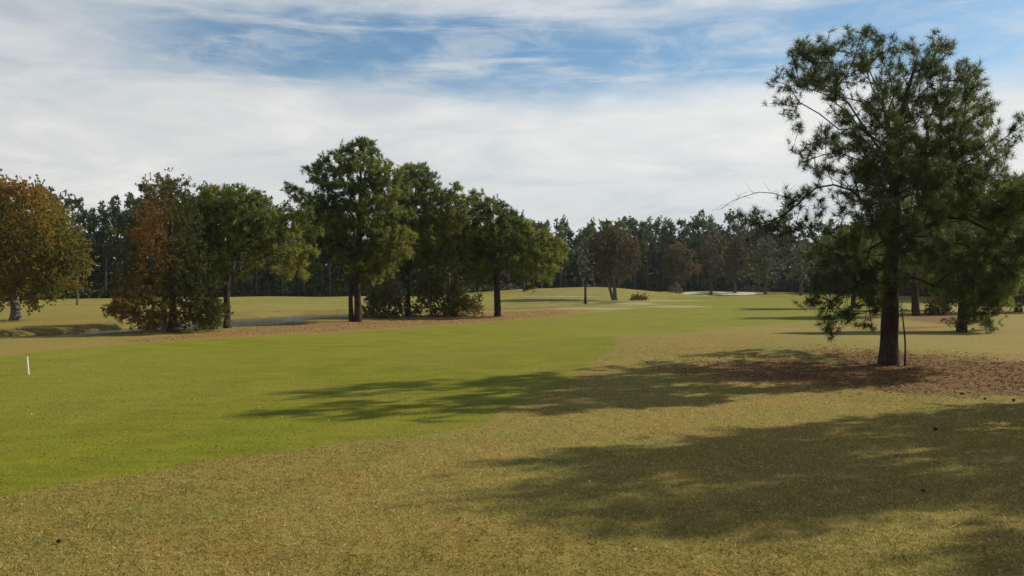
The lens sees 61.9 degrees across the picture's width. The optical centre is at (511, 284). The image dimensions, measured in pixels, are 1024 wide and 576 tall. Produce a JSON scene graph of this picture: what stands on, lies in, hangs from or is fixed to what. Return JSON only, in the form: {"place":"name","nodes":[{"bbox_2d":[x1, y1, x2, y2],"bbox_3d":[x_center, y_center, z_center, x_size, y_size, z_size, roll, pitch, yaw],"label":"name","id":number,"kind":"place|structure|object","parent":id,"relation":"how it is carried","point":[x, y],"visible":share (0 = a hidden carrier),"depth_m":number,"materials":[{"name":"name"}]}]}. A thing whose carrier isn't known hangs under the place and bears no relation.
{"place":"outdoors","nodes":[
{"label":"outdoors","id":0,"kind":"place"},
{"bbox_2d":[32,307,543,335],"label":"creek water","id":1,"kind":"structure","parent":0,"point":[261,321],"depth_m":77.08,"materials":[{"name":"grey liquid"}]},
{"bbox_2d":[0,340,610,495],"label":"fairway grass","id":2,"kind":"structure","parent":0,"point":[65,461],"depth_m":20.18,"materials":[{"name":"plant"}]},
{"bbox_2d":[150,296,654,306],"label":"cart path","id":3,"kind":"structure","parent":0,"point":[553,296],"depth_m":167.74,"materials":[{"name":"concrete"}]},
{"bbox_2d":[0,287,1023,575],"bbox_3d":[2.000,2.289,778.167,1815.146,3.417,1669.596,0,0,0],"label":"ground","id":4,"kind":"structure","parent":0,"point":[68,315],"depth_m":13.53,"materials":[{"name":"plant"}]},
{"bbox_2d":[34,177,57,251],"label":"woodland pine","id":5,"kind":"object","parent":4,"relation":"on","point":[49,187],"visible":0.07,"depth_m":161.84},
{"bbox_2d":[0,169,99,320],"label":"oak tree","id":6,"kind":"object","parent":4,"relation":"on","point":[34,236],"visible":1,"depth_m":69.13,"materials":[{"name":"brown plant"}]},
{"bbox_2d":[32,183,73,278],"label":"woodland pine","id":7,"kind":"object","parent":4,"relation":"on","point":[55,208],"visible":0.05,"depth_m":147.70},
{"bbox_2d":[50,189,72,237],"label":"woodland pine","id":8,"kind":"object","parent":4,"relation":"on","point":[62,197],"visible":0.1,"depth_m":159.28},
{"bbox_2d":[53,205,96,284],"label":"woodland broadleaf","id":9,"kind":"object","parent":4,"relation":"on","point":[78,215],"visible":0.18,"depth_m":151.10,"materials":[{"name":"green plant"}]},
{"bbox_2d":[67,248,93,304],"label":"young tree","id":10,"kind":"object","parent":4,"relation":"on","point":[77,301],"visible":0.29,"depth_m":121.91,"materials":[{"name":"green plant"}]},
{"bbox_2d":[64,194,100,283],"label":"woodland pine","id":11,"kind":"object","parent":4,"relation":"on","point":[76,202],"visible":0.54,"depth_m":152.63,"materials":[{"name":"plant"}]},
{"bbox_2d":[80,215,110,270],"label":"woodland pine","id":12,"kind":"object","parent":4,"relation":"on","point":[94,239],"visible":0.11,"depth_m":166.97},
{"bbox_2d":[85,204,112,275],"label":"woodland pine","id":13,"kind":"object","parent":4,"relation":"on","point":[103,220],"visible":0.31,"depth_m":162.65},
{"bbox_2d":[92,196,127,297],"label":"woodland pine","id":14,"kind":"object","parent":4,"relation":"on","point":[116,213],"visible":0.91,"depth_m":153.96,"materials":[{"name":"plant"}]},
{"bbox_2d":[97,194,133,274],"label":"woodland pine","id":15,"kind":"object","parent":4,"relation":"on","point":[117,197],"visible":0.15,"depth_m":163.70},
{"bbox_2d":[104,217,132,282],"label":"woodland pine","id":16,"kind":"object","parent":4,"relation":"on","point":[119,257],"visible":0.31,"depth_m":158.37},
{"bbox_2d":[109,192,150,290],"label":"woodland pine","id":17,"kind":"object","parent":4,"relation":"on","point":[129,202],"visible":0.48,"depth_m":155.77,"materials":[{"name":"plant"}]},
{"bbox_2d":[129,181,163,281],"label":"woodland pine","id":18,"kind":"object","parent":4,"relation":"on","point":[140,186],"visible":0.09,"depth_m":163.52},
{"bbox_2d":[133,195,159,267],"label":"woodland pine","id":19,"kind":"object","parent":4,"relation":"on","point":[145,229],"visible":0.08,"depth_m":168.03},
{"bbox_2d":[136,167,186,329],"bbox_3d":[-24.575,-2.120,60.094,4.765,12.354,2.897,0,0,16],"label":"bare topped tree","id":20,"kind":"object","parent":4,"relation":"on","point":[163,327],"visible":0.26,"depth_m":59.91,"materials":[{"name":"green plant"}]},
{"bbox_2d":[141,172,186,243],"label":"woodland pine","id":21,"kind":"object","parent":4,"relation":"on","point":[158,176],"visible":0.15,"depth_m":158.88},
{"bbox_2d":[100,173,233,334],"bbox_3d":[-21.354,-1.890,52.978,8.236,10.456,5.970,0,0,19],"label":"cypress tree","id":22,"kind":"object","parent":4,"relation":"on","point":[152,313],"visible":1,"depth_m":51.87,"materials":[{"name":"plant"}]},
{"bbox_2d":[159,213,186,279],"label":"woodland pine","id":23,"kind":"object","parent":4,"relation":"on","point":[176,247],"visible":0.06,"depth_m":166.89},
{"bbox_2d":[178,288,221,329],"bbox_3d":[-20.482,1.628,56.086,3.110,2.864,2.640,0,0,0],"label":"shrub","id":24,"kind":"object","parent":4,"relation":"on","point":[184,326],"visible":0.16,"depth_m":55.84,"materials":[{"name":"green plant"}]},
{"bbox_2d":[183,180,221,290],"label":"woodland pine","id":25,"kind":"object","parent":4,"relation":"on","point":[199,187],"visible":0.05,"depth_m":164.06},
{"bbox_2d":[213,182,246,296],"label":"woodland pine","id":26,"kind":"object","parent":4,"relation":"on","point":[236,184],"visible":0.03,"depth_m":164.27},
{"bbox_2d":[177,183,324,327],"bbox_3d":[-17.589,-2.015,57.582,10.371,10.248,7.790,0,0,0],"label":"pine tree","id":27,"kind":"object","parent":4,"relation":"on","point":[226,213],"visible":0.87,"depth_m":56.07,"materials":[{"name":"green plant"}]},
{"bbox_2d":[242,190,273,291],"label":"woodland pine","id":28,"kind":"object","parent":4,"relation":"on","point":[270,201],"visible":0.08,"depth_m":170.60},
{"bbox_2d":[263,217,290,281],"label":"woodland pine","id":29,"kind":"object","parent":4,"relation":"on","point":[274,256],"visible":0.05,"depth_m":181.05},
{"bbox_2d":[265,198,294,295],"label":"woodland pine","id":30,"kind":"object","parent":4,"relation":"on","point":[285,204],"visible":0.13,"depth_m":168.72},
{"bbox_2d":[266,226,299,288],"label":"woodland broadleaf","id":31,"kind":"object","parent":4,"relation":"on","point":[280,266],"visible":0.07,"depth_m":175.17,"materials":[{"name":"green plant"}]},
{"bbox_2d":[1,304,595,335],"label":"bank weeds","id":32,"kind":"object","parent":4,"relation":"on","point":[234,316],"visible":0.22,"depth_m":66.36,"materials":[{"name":"green plant"}]},
{"bbox_2d":[295,227,315,281],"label":"woodland pine","id":33,"kind":"object","parent":4,"relation":"on","point":[312,258],"visible":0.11,"depth_m":185.32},
{"bbox_2d":[291,209,322,296],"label":"woodland pine","id":34,"kind":"object","parent":4,"relation":"on","point":[304,268],"visible":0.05,"depth_m":174.02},
{"bbox_2d":[317,216,333,296],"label":"woodland pine","id":35,"kind":"object","parent":4,"relation":"on","point":[329,268],"visible":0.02,"depth_m":174.19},
{"bbox_2d":[125,310,585,341],"bbox_3d":[-6.778,2.994,71.494,12.609,0.111,60.701,0,0,23],"label":"pine straw bank","id":36,"kind":"object","parent":4,"relation":"on","point":[319,325],"visible":0.91,"depth_m":62.23,"materials":[{"name":"plant straw"}]},
{"bbox_2d":[279,135,418,321],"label":"pine tree","id":37,"kind":"object","parent":36,"relation":"on","point":[393,242],"visible":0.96,"depth_m":66.50,"materials":[{"name":"green plant"}]},
{"bbox_2d":[361,272,408,317],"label":"shrub","id":38,"kind":"object","parent":36,"relation":"on","point":[382,296],"visible":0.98,"depth_m":75.45,"materials":[{"name":"green plant"}]},
{"bbox_2d":[410,272,458,316],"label":"shrub","id":39,"kind":"object","parent":36,"relation":"on","point":[434,294],"visible":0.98,"depth_m":79.45,"materials":[{"name":"green plant"}]},
{"bbox_2d":[383,161,487,316],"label":"pine tree","id":40,"kind":"object","parent":36,"relation":"on","point":[443,254],"visible":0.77,"depth_m":77.24,"materials":[{"name":"green plant"}]},
{"bbox_2d":[439,272,482,315],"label":"shrub","id":41,"kind":"object","parent":36,"relation":"on","point":[462,300],"visible":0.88,"depth_m":80.59,"materials":[{"name":"green plant"}]},
{"bbox_2d":[468,288,484,313],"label":"shrub","id":42,"kind":"object","parent":36,"relation":"on","point":[480,295],"visible":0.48,"depth_m":85.94,"materials":[{"name":"green plant"}]},
{"bbox_2d":[458,187,569,316],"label":"pine tree","id":43,"kind":"object","parent":36,"relation":"on","point":[497,237],"visible":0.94,"depth_m":78.34,"materials":[{"name":"green plant"}]},
{"bbox_2d":[0,294,881,496],"bbox_3d":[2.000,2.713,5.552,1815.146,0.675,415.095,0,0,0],"label":"fairway","id":44,"kind":"structure","parent":4,"relation":"on","point":[679,315],"depth_m":26.41,"materials":[{"name":"plant"}]},
{"bbox_2d":[783,239,816,295],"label":"autumn tree","id":45,"kind":"object","parent":44,"relation":"on","point":[799,250],"visible":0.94,"depth_m":199.58,"materials":[{"name":"green plant"}]},
{"bbox_2d":[813,221,883,307],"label":"pine tree","id":46,"kind":"object","parent":44,"relation":"on","point":[864,244],"visible":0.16,"depth_m":106.81,"materials":[{"name":"green plant"}]},
{"bbox_2d":[3,226,899,288],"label":"deep wood","id":47,"kind":"object","parent":4,"relation":"on","point":[569,270],"visible":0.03,"depth_m":239.07,"materials":[{"name":"plant"}]},
{"bbox_2d":[498,251,510,281],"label":"woodland broadleaf","id":48,"kind":"object","parent":4,"relation":"on","point":[503,274],"visible":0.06,"depth_m":191.21,"materials":[{"name":"green plant"}]},
{"bbox_2d":[0,262,1023,302],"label":"woodland undergrowth","id":49,"kind":"object","parent":4,"relation":"on","point":[242,288],"visible":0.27,"depth_m":185.06,"materials":[{"name":"green plant"}]},
{"bbox_2d":[0,311,1023,574],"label":"fallen litter","id":50,"kind":"object","parent":4,"relation":"on","point":[880,373],"visible":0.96,"depth_m":28.02,"materials":[{"name":"brown plant"}]},
{"bbox_2d":[533,220,542,284],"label":"woodland pine","id":51,"kind":"object","parent":4,"relation":"on","point":[536,227],"visible":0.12,"depth_m":206.31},
{"bbox_2d":[535,219,554,287],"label":"woodland pine","id":52,"kind":"object","parent":4,"relation":"on","point":[544,225],"visible":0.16,"depth_m":203.72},
{"bbox_2d":[548,227,572,287],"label":"woodland pine","id":53,"kind":"object","parent":4,"relation":"on","point":[563,238],"visible":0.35,"depth_m":209.21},
{"bbox_2d":[553,214,572,277],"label":"woodland pine","id":54,"kind":"object","parent":4,"relation":"on","point":[562,219],"visible":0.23,"depth_m":218.24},
{"bbox_2d":[555,221,574,286],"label":"woodland pine","id":55,"kind":"object","parent":4,"relation":"on","point":[561,225],"visible":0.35,"depth_m":213.07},
{"bbox_2d":[566,236,580,276],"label":"woodland pine","id":56,"kind":"object","parent":4,"relation":"on","point":[573,268],"visible":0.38,"depth_m":226.39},
{"bbox_2d":[571,228,586,280],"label":"woodland pine","id":57,"kind":"object","parent":4,"relation":"on","point":[575,252],"visible":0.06,"depth_m":221.60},
{"bbox_2d":[570,228,593,286],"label":"woodland pine","id":58,"kind":"object","parent":4,"relation":"on","point":[577,240],"visible":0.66,"depth_m":211.07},
{"bbox_2d":[575,228,592,276],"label":"woodland pine","id":59,"kind":"object","parent":4,"relation":"on","point":[577,244],"visible":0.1,"depth_m":218.94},
{"bbox_2d":[571,242,598,303],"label":"slender tree","id":60,"kind":"object","parent":4,"relation":"on","point":[585,289],"visible":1,"depth_m":135.82,"materials":[{"name":"green plant"}]},
{"bbox_2d":[579,217,600,286],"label":"woodland pine","id":61,"kind":"object","parent":4,"relation":"on","point":[592,224],"visible":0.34,"depth_m":213.38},
{"bbox_2d":[598,218,612,284],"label":"woodland pine","id":62,"kind":"object","parent":4,"relation":"on","point":[606,222],"visible":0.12,"depth_m":220.98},
{"bbox_2d":[581,221,646,299],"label":"brown leaved tree","id":63,"kind":"object","parent":4,"relation":"on","point":[600,247],"visible":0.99,"depth_m":144.73,"materials":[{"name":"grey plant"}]},
{"bbox_2d":[612,218,631,279],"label":"woodland pine","id":64,"kind":"object","parent":4,"relation":"on","point":[617,223],"visible":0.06,"depth_m":222.11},
{"bbox_2d":[613,216,634,287],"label":"woodland pine","id":65,"kind":"object","parent":4,"relation":"on","point":[625,227],"visible":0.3,"depth_m":217.88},
{"bbox_2d":[625,216,649,287],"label":"woodland pine","id":66,"kind":"object","parent":4,"relation":"on","point":[630,224],"visible":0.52,"depth_m":221.95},
{"bbox_2d":[628,291,648,299],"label":"shrub","id":67,"kind":"object","parent":4,"relation":"on","point":[637,297],"visible":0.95,"depth_m":149.77,"materials":[{"name":"brown plant"}]},
{"bbox_2d":[631,219,648,259],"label":"woodland pine","id":68,"kind":"object","parent":4,"relation":"on","point":[638,235],"visible":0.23,"depth_m":226.46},
{"bbox_2d":[636,230,656,275],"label":"woodland pine","id":69,"kind":"object","parent":4,"relation":"on","point":[650,261],"visible":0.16,"depth_m":236.72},
{"bbox_2d":[635,225,658,280],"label":"woodland pine","id":70,"kind":"object","parent":4,"relation":"on","point":[649,256],"visible":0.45,"depth_m":228.03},
{"bbox_2d":[636,217,660,290],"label":"woodland pine","id":71,"kind":"object","parent":4,"relation":"on","point":[648,228],"visible":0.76,"depth_m":224.81,"materials":[{"name":"plant"}]},
{"bbox_2d":[646,216,670,279],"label":"woodland pine","id":72,"kind":"object","parent":4,"relation":"on","point":[657,220],"visible":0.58,"depth_m":231.44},
{"bbox_2d":[652,217,673,290],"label":"woodland pine","id":73,"kind":"object","parent":4,"relation":"on","point":[662,239],"visible":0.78,"depth_m":229.03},
{"bbox_2d":[660,218,678,280],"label":"woodland pine","id":74,"kind":"object","parent":4,"relation":"on","point":[672,226],"visible":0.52,"depth_m":233.89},
{"bbox_2d":[668,282,682,293],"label":"shrub","id":75,"kind":"object","parent":4,"relation":"on","point":[671,288],"visible":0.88,"depth_m":194.90,"materials":[{"name":"green plant"}]},
{"bbox_2d":[661,230,694,286],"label":"woodland broadleaf","id":76,"kind":"object","parent":4,"relation":"on","point":[673,237],"visible":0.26,"depth_m":230.50,"materials":[{"name":"green plant"}]},
{"bbox_2d":[660,238,702,290],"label":"autumn tree","id":77,"kind":"object","parent":4,"relation":"on","point":[672,254],"visible":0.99,"depth_m":204.08,"materials":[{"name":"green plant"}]},
{"bbox_2d":[673,218,695,290],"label":"woodland pine","id":78,"kind":"object","parent":4,"relation":"on","point":[686,232],"visible":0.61,"depth_m":230.57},
{"bbox_2d":[681,214,703,279],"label":"woodland pine","id":79,"kind":"object","parent":4,"relation":"on","point":[695,216],"visible":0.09,"depth_m":245.35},
{"bbox_2d":[683,217,702,282],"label":"woodland pine","id":80,"kind":"object","parent":4,"relation":"on","point":[697,235],"visible":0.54,"depth_m":236.90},
{"bbox_2d":[689,208,716,290],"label":"woodland pine","id":81,"kind":"object","parent":4,"relation":"on","point":[708,229],"visible":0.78,"depth_m":234.34,"materials":[{"name":"plant"}]},
{"bbox_2d":[691,214,716,284],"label":"woodland pine","id":82,"kind":"object","parent":4,"relation":"on","point":[712,223],"visible":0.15,"depth_m":241.01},
{"bbox_2d":[701,255,725,288],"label":"woodland broadleaf","id":83,"kind":"object","parent":4,"relation":"on","point":[713,274],"visible":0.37,"depth_m":237.17,"materials":[{"name":"green plant"}]},
{"bbox_2d":[703,219,723,280],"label":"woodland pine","id":84,"kind":"object","parent":4,"relation":"on","point":[719,227],"visible":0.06,"depth_m":247.10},
{"bbox_2d":[698,229,729,294],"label":"autumn tree","id":85,"kind":"object","parent":4,"relation":"on","point":[710,262],"visible":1,"depth_m":214.42,"materials":[{"name":"brown plant"}]},
{"bbox_2d":[704,224,726,285],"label":"woodland pine","id":86,"kind":"object","parent":4,"relation":"on","point":[721,233],"visible":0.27,"depth_m":242.37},
{"bbox_2d":[682,292,754,295],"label":"bunker sand","id":87,"kind":"structure","parent":4,"relation":"on","point":[737,293],"depth_m":217.69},
{"bbox_2d":[714,234,759,292],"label":"autumn tree","id":88,"kind":"object","parent":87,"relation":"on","point":[734,272],"visible":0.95,"depth_m":219.45,"materials":[{"name":"green plant"}]},
{"bbox_2d":[723,209,749,246],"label":"woodland pine","id":89,"kind":"object","parent":4,"relation":"on","point":[729,218],"visible":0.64,"depth_m":242.52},
{"bbox_2d":[721,234,751,278],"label":"woodland broadleaf","id":90,"kind":"object","parent":4,"relation":"on","point":[735,253],"visible":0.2,"depth_m":238.71,"materials":[{"name":"green plant"}]},
{"bbox_2d":[730,214,752,282],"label":"woodland pine","id":91,"kind":"object","parent":4,"relation":"on","point":[738,228],"visible":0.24,"depth_m":255.61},
{"bbox_2d":[735,226,749,284],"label":"woodland pine","id":92,"kind":"object","parent":4,"relation":"on","point":[744,231],"visible":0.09,"depth_m":248.81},
{"bbox_2d":[738,285,770,291],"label":"shrub","id":93,"kind":"object","parent":4,"relation":"on","point":[760,289],"visible":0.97,"depth_m":227.82,"materials":[{"name":"green plant"}]},
{"bbox_2d":[744,215,767,285],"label":"woodland pine","id":94,"kind":"object","parent":4,"relation":"on","point":[750,254],"visible":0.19,"depth_m":244.09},
{"bbox_2d":[745,215,768,287],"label":"woodland pine","id":95,"kind":"object","parent":4,"relation":"on","point":[753,238],"visible":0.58,"depth_m":238.39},
{"bbox_2d":[754,237,768,287],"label":"woodland pine","id":96,"kind":"object","parent":4,"relation":"on","point":[761,261],"visible":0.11,"depth_m":247.98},
{"bbox_2d":[744,236,785,293],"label":"autumn tree","id":97,"kind":"object","parent":4,"relation":"on","point":[769,261],"visible":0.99,"depth_m":214.71,"materials":[{"name":"green plant"}]},
{"bbox_2d":[762,209,790,291],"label":"woodland pine","id":98,"kind":"object","parent":4,"relation":"on","point":[779,253],"visible":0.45,"depth_m":237.82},
{"bbox_2d":[776,213,794,283],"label":"woodland pine","id":99,"kind":"object","parent":4,"relation":"on","point":[790,217],"visible":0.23,"depth_m":242.05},
{"bbox_2d":[780,234,808,291],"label":"woodland broadleaf","id":100,"kind":"object","parent":4,"relation":"on","point":[787,252],"visible":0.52,"depth_m":235.49,"materials":[{"name":"green plant"}]},
{"bbox_2d":[794,218,815,269],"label":"woodland pine","id":101,"kind":"object","parent":4,"relation":"on","point":[801,236],"visible":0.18,"depth_m":252.37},
{"bbox_2d":[796,240,814,281],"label":"woodland pine","id":102,"kind":"object","parent":4,"relation":"on","point":[804,255],"visible":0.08,"depth_m":248.62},
{"bbox_2d":[800,221,820,286],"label":"woodland pine","id":103,"kind":"object","parent":4,"relation":"on","point":[809,233],"visible":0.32,"depth_m":239.92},
{"bbox_2d":[803,217,834,279],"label":"woodland pine","id":104,"kind":"object","parent":4,"relation":"on","point":[819,225],"visible":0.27,"depth_m":235.19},
{"bbox_2d":[819,218,845,259],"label":"woodland pine","id":105,"kind":"object","parent":4,"relation":"on","point":[830,220],"visible":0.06,"depth_m":239.97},
{"bbox_2d":[653,314,1023,397],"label":"mulch bed","id":106,"kind":"object","parent":4,"relation":"on","point":[935,319],"visible":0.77,"depth_m":28.50,"materials":[{"name":"pine straw mulch"},{"name":"fallen needles"}]},
{"bbox_2d":[711,22,1023,365],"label":"pine tree","id":107,"kind":"object","parent":106,"relation":"on","point":[901,160],"visible":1,"depth_m":28.18,"materials":[{"name":"green plant"}]},
{"bbox_2d":[893,302,909,365],"bbox_3d":[13.515,1.704,29.684,0.663,2.369,0.606,0,0,-30],"label":"sapling","id":108,"kind":"object","parent":106,"relation":"on","point":[901,309],"visible":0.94,"depth_m":29.59,"materials":[{"name":"plant"}]},
{"bbox_2d":[877,192,947,315],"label":"pine tree","id":109,"kind":"object","parent":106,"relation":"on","point":[915,308],"visible":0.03,"depth_m":81.69,"materials":[{"name":"green plant"}]},
{"bbox_2d":[921,297,956,314],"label":"shrub","id":110,"kind":"object","parent":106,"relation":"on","point":[934,309],"visible":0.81,"depth_m":83.62,"materials":[{"name":"green plant"}]},
{"bbox_2d":[917,263,954,306],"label":"pine tree","id":111,"kind":"object","parent":4,"relation":"on","point":[926,285],"visible":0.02,"depth_m":99.77,"materials":[{"name":"green plant"}]},
{"bbox_2d":[911,175,1023,333],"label":"pine tree","id":112,"kind":"object","parent":4,"relation":"on","point":[972,300],"visible":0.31,"depth_m":52.33,"materials":[{"name":"green plant"}]},
{"bbox_2d":[995,227,1023,311],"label":"broadleaf tree","id":113,"kind":"object","parent":4,"relation":"on","point":[1019,298],"visible":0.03,"depth_m":91.72,"materials":[{"name":"green plant"}]},
{"bbox_2d":[0,0,1023,278],"label":"sky","id":114,"kind":"structure","parent":0,"point":[581,110],"materials":[{"name":"white"}]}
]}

